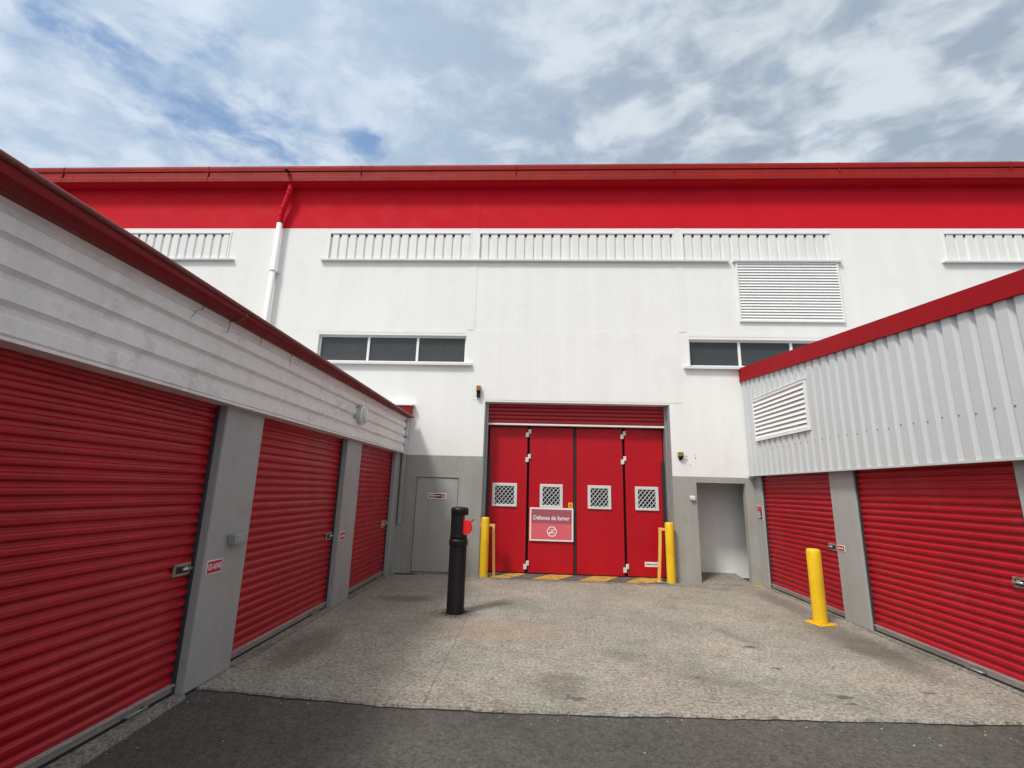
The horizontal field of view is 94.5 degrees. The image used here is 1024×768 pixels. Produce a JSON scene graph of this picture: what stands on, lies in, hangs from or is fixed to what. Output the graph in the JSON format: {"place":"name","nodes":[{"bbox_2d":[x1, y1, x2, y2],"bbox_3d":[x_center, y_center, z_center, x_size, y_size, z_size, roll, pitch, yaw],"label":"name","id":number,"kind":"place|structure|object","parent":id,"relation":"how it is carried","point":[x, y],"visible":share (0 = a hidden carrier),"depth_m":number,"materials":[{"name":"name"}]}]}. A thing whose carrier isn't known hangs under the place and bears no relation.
{"place":"outdoors","nodes":[
{"label":"outdoors","id":0,"kind":"place"},
{"bbox_2d":[0,0,1023,167],"label":"sky","id":1,"kind":"structure","parent":0,"point":[84,83],"materials":[{"name":"blue"}]},
{"bbox_2d":[80,539,1023,767],"bbox_3d":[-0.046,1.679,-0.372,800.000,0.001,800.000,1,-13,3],"label":"asphalt ground","id":2,"kind":"structure","parent":0,"point":[265,732],"depth_m":3.33,"materials":[{"name":"grey asphalt"}]},
{"bbox_2d":[0,149,413,767],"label":"storage building","id":3,"kind":"structure","parent":2,"relation":"on","point":[168,425],"depth_m":3.46,"materials":[{"name":"metal"}]},
{"bbox_2d":[0,347,220,767],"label":"shutter door","id":4,"kind":"structure","parent":3,"relation":"in","point":[104,479],"depth_m":3.09,"materials":[{"name":"metal"}]},
{"bbox_2d":[205,558,222,574],"bbox_3d":[-2.619,1.605,4.167,0.009,0.114,0.200,1,-13,3],"label":"number sign","id":5,"kind":"object","parent":3,"relation":"attached to","point":[214,566],"visible":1,"depth_m":4.15,"materials":[{"name":"red plastic"}]},
{"bbox_2d":[227,533,247,544],"bbox_3d":[-2.562,1.450,4.456,0.090,0.090,0.240,1,-13,3],"label":"socket box","id":6,"kind":"object","parent":3,"relation":"attached to","point":[235,538],"visible":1,"depth_m":4.36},
{"bbox_2d":[230,418,343,660],"bbox_3d":[-2.643,1.702,5.790,0.143,2.442,2.271,1,-13,3],"label":"shutter door","id":7,"kind":"structure","parent":3,"relation":"in","point":[285,582],"depth_m":5.59,"materials":[{"name":"metal"}]},
{"bbox_2d":[339,531,344,540],"bbox_3d":[-2.492,2.227,6.946,0.008,0.114,0.200,1,-13,3],"label":"number sign","id":8,"kind":"object","parent":3,"relation":"attached to","point":[341,535],"visible":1,"depth_m":6.92,"materials":[{"name":"red plastic"}]},
{"bbox_2d":[354,405,368,424],"bbox_3d":[-2.315,0.484,7.331,0.157,0.304,0.304,1,-13,3],"label":"bulkhead lamp","id":9,"kind":"object","parent":3,"relation":"attached to","point":[361,416],"visible":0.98,"depth_m":7.24,"materials":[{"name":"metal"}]},
{"bbox_2d":[348,444,392,594],"bbox_3d":[-2.521,2.294,8.445,0.143,2.442,1.986,1,-13,3],"label":"shutter door","id":10,"kind":"structure","parent":3,"relation":"in","point":[372,506],"depth_m":8.46,"materials":[{"name":"metal"}]},
{"bbox_2d":[44,575,388,767],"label":"kerb strip","id":11,"kind":"object","parent":2,"relation":"on","point":[79,757],"visible":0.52,"depth_m":3.42,"materials":[{"name":"concrete"}]},
{"bbox_2d":[31,161,1023,585],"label":"warehouse building","id":12,"kind":"structure","parent":2,"relation":"on","point":[601,335],"depth_m":10.58,"materials":[{"name":"concrete"}]},
{"bbox_2d":[318,335,471,364],"bbox_3d":[-2.678,-0.755,10.573,3.620,0.695,0.210,1,-13,3],"label":"window","id":13,"kind":"structure","parent":12,"relation":"in","point":[421,350],"depth_m":10.65,"materials":[{"name":"grey glass"}]},
{"bbox_2d":[408,475,459,574],"bbox_3d":[-1.579,2.856,9.685,0.960,1.930,0.104,1,-13,3],"label":"service door","id":14,"kind":"structure","parent":12,"relation":"in","point":[431,525],"depth_m":9.71,"materials":[{"name":"metal"}]},
{"bbox_2d":[428,493,446,498],"bbox_3d":[-1.549,2.320,9.816,0.380,0.120,0.010,1,-13,3],"label":"door sign","id":15,"kind":"object","parent":12,"relation":"attached to","point":[436,495],"visible":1,"depth_m":9.81,"materials":[{"name":"white plastic"}]},
{"bbox_2d":[476,385,480,397],"bbox_3d":[-0.722,0.161,10.202,0.090,0.250,0.100,1,-13,3],"label":"motion detector","id":16,"kind":"object","parent":12,"relation":"attached to","point":[478,388],"visible":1,"depth_m":10.17,"materials":[{"name":"black plastic"}]},
{"bbox_2d":[488,426,530,572],"bbox_3d":[-0.066,2.417,10.086,0.899,3.018,0.077,1,-13,3],"label":"folding door leaf","id":17,"kind":"structure","parent":12,"relation":"in","point":[509,459],"depth_m":10.08,"materials":[{"name":"metal"}]},
{"bbox_2d":[528,427,572,574],"bbox_3d":[0.828,2.432,10.042,0.938,3.018,0.076,1,-13,3],"label":"folding door leaf","id":18,"kind":"structure","parent":12,"relation":"in","point":[551,449],"depth_m":10.09,"materials":[{"name":"metal"}]},
{"bbox_2d":[529,507,572,541],"bbox_3d":[0.823,2.930,9.884,0.910,0.670,0.016,1,-13,3],"label":"no smoking sign","id":19,"kind":"object","parent":12,"relation":"attached to","point":[551,524],"visible":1,"depth_m":9.88,"materials":[{"name":"red plastic"}]},
{"bbox_2d":[576,428,628,576],"bbox_3d":[1.892,2.449,9.988,1.059,3.018,0.077,1,-13,3],"label":"folding door leaf","id":20,"kind":"structure","parent":12,"relation":"in","point":[600,551],"depth_m":9.96,"materials":[{"name":"metal"}]},
{"bbox_2d":[624,429,664,577],"bbox_3d":[2.793,2.464,9.944,0.795,3.018,0.076,1,-13,3],"label":"folding door leaf","id":21,"kind":"structure","parent":12,"relation":"in","point":[642,448],"depth_m":9.94,"materials":[{"name":"metal"}]},
{"bbox_2d":[645,562,657,566],"bbox_3d":[2.847,3.680,9.654,0.270,0.095,0.006,1,-13,3],"label":"name plate","id":22,"kind":"object","parent":12,"relation":"attached to","point":[651,564],"visible":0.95,"depth_m":9.65,"materials":[{"name":"white plastic"}]},
{"bbox_2d":[678,452,683,459],"bbox_3d":[3.464,1.481,9.723,0.105,0.160,0.085,1,-13,3],"label":"motion detector","id":23,"kind":"object","parent":12,"relation":"attached to","point":[680,455],"visible":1,"depth_m":9.70,"materials":[{"name":"black plastic"}]},
{"bbox_2d":[683,340,812,368],"bbox_3d":[5.476,-0.612,10.166,3.590,0.675,0.210,1,-13,3],"label":"window","id":24,"kind":"structure","parent":12,"relation":"in","point":[704,354],"depth_m":10.28,"materials":[{"name":"grey glass"}]},
{"bbox_2d":[87,585,1011,763],"bbox_3d":[1.069,3.001,5.517,7.172,0.035,6.872,1,-13,3],"label":"loose grit","id":25,"kind":"object","parent":2,"relation":"on","point":[619,669],"visible":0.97,"depth_m":3.79,"materials":[{"name":"grey gravel"}]},
{"bbox_2d":[192,689,1023,726],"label":"tar seam","id":26,"kind":"object","parent":2,"relation":"on","point":[614,716],"visible":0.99,"depth_m":3.73,"materials":[{"name":"black asphalt"}]},
{"bbox_2d":[194,573,1023,724],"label":"concrete forecourt","id":27,"kind":"structure","parent":2,"relation":"on","point":[521,647],"depth_m":4.87,"materials":[{"name":"grey concrete"}]},
{"bbox_2d":[394,573,471,616],"bbox_3d":[-1.362,3.468,7.973,0.572,0.024,3.504,7,-14,-24],"label":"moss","id":28,"kind":"object","parent":27,"relation":"on","point":[444,610],"visible":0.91,"depth_m":6.67,"materials":[{"name":"green plant"}]},
{"bbox_2d":[423,582,485,702],"bbox_3d":[-0.594,3.149,6.433,0.016,0.001,5.400,1,-13,3],"label":"slab joint","id":29,"kind":"object","parent":27,"relation":"on","point":[451,648],"visible":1,"depth_m":4.92,"materials":[{"name":"grey concrete"}]},
{"bbox_2d":[446,507,474,614],"bbox_3d":[-0.735,2.481,6.731,0.344,1.430,0.268,1,-13,3],"label":"black bollard","id":30,"kind":"object","parent":27,"relation":"on","point":[461,526],"visible":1,"depth_m":6.64,"materials":[{"name":"black plastic"}]},
{"bbox_2d":[476,572,707,587],"bbox_3d":[1.512,3.858,9.357,4.360,0.018,0.820,1,-13,3],"label":"doorway apron","id":31,"kind":"object","parent":27,"relation":"on","point":[681,584],"visible":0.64,"depth_m":9.03,"materials":[{"name":"concrete"}]},
{"bbox_2d":[478,517,489,577],"bbox_3d":[-0.545,3.220,9.358,0.234,1.135,0.234,1,-13,3],"label":"bollard","id":32,"kind":"object","parent":31,"relation":"on","point":[484,547],"visible":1,"depth_m":9.29,"materials":[{"name":"metal"}]},
{"bbox_2d":[480,524,495,575],"bbox_3d":[-0.468,3.325,9.495,0.375,0.996,0.120,1,-13,3],"label":"guard frame","id":33,"kind":"object","parent":31,"relation":"on","point":[493,548],"visible":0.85,"depth_m":9.49,"materials":[{"name":"yellow metal"}]},
{"bbox_2d":[488,572,668,583],"bbox_3d":[1.283,3.843,9.376,3.680,0.001,0.590,1,-13,3],"label":"hazard marking","id":34,"kind":"object","parent":31,"relation":"on","point":[578,578],"visible":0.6,"depth_m":9.36,"materials":[{"name":"black paint"}]},
{"bbox_2d":[656,528,674,581],"bbox_3d":[3.030,3.378,9.364,0.426,1.023,0.120,1,-13,3],"label":"guard frame","id":35,"kind":"object","parent":31,"relation":"on","point":[659,551],"visible":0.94,"depth_m":9.36,"materials":[{"name":"yellow metal"}]},
{"bbox_2d":[665,522,677,583],"bbox_3d":[3.101,3.301,9.275,0.240,1.135,0.240,1,-13,3],"label":"bollard","id":36,"kind":"object","parent":31,"relation":"on","point":[670,553],"visible":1,"depth_m":9.21,"materials":[{"name":"metal"}]},
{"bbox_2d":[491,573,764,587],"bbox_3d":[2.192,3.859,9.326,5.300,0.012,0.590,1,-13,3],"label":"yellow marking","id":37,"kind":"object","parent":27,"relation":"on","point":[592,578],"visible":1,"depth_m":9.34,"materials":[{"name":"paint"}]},
{"bbox_2d":[803,548,838,626],"bbox_3d":[4.273,2.826,6.640,0.290,0.985,0.290,5,-13,-14],"label":"bollard","id":38,"kind":"object","parent":27,"relation":"on","point":[817,589],"visible":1,"depth_m":6.58,"materials":[{"name":"yellow metal"}]},
{"bbox_2d":[738,269,1023,691],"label":"storage building","id":39,"kind":"structure","parent":2,"relation":"on","point":[887,452],"depth_m":5.58,"materials":[{"name":"metal"}]},
{"bbox_2d":[757,506,762,519],"bbox_3d":[4.892,2.542,9.341,0.012,0.270,0.210,1,-13,3],"label":"notice sign","id":40,"kind":"object","parent":39,"relation":"attached to","point":[760,512],"visible":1,"depth_m":9.32,"materials":[{"name":"red plastic"}]},
{"bbox_2d":[762,472,844,617],"bbox_3d":[4.875,2.588,8.074,0.118,2.102,2.191,1,-13,4],"label":"shutter door","id":41,"kind":"structure","parent":39,"relation":"in","point":[798,507],"depth_m":8.02,"materials":[{"name":"metal"}]},
{"bbox_2d":[837,545,844,551],"bbox_3d":[4.773,2.383,6.870,0.008,0.085,0.170,1,-13,3],"label":"number sign","id":42,"kind":"object","parent":39,"relation":"attached to","point":[840,548],"visible":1,"depth_m":6.86,"materials":[{"name":"plastic"}]},
{"bbox_2d":[854,461,1023,691],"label":"shutter door","id":43,"kind":"structure","parent":39,"relation":"in","point":[943,545],"depth_m":5.12,"materials":[{"name":"metal"}]},
{"bbox_2d":[767,588,1023,696],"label":"kerb strip","id":44,"kind":"object","parent":2,"relation":"on","point":[1001,685],"visible":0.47,"depth_m":5.23,"materials":[{"name":"concrete"}]}
]}

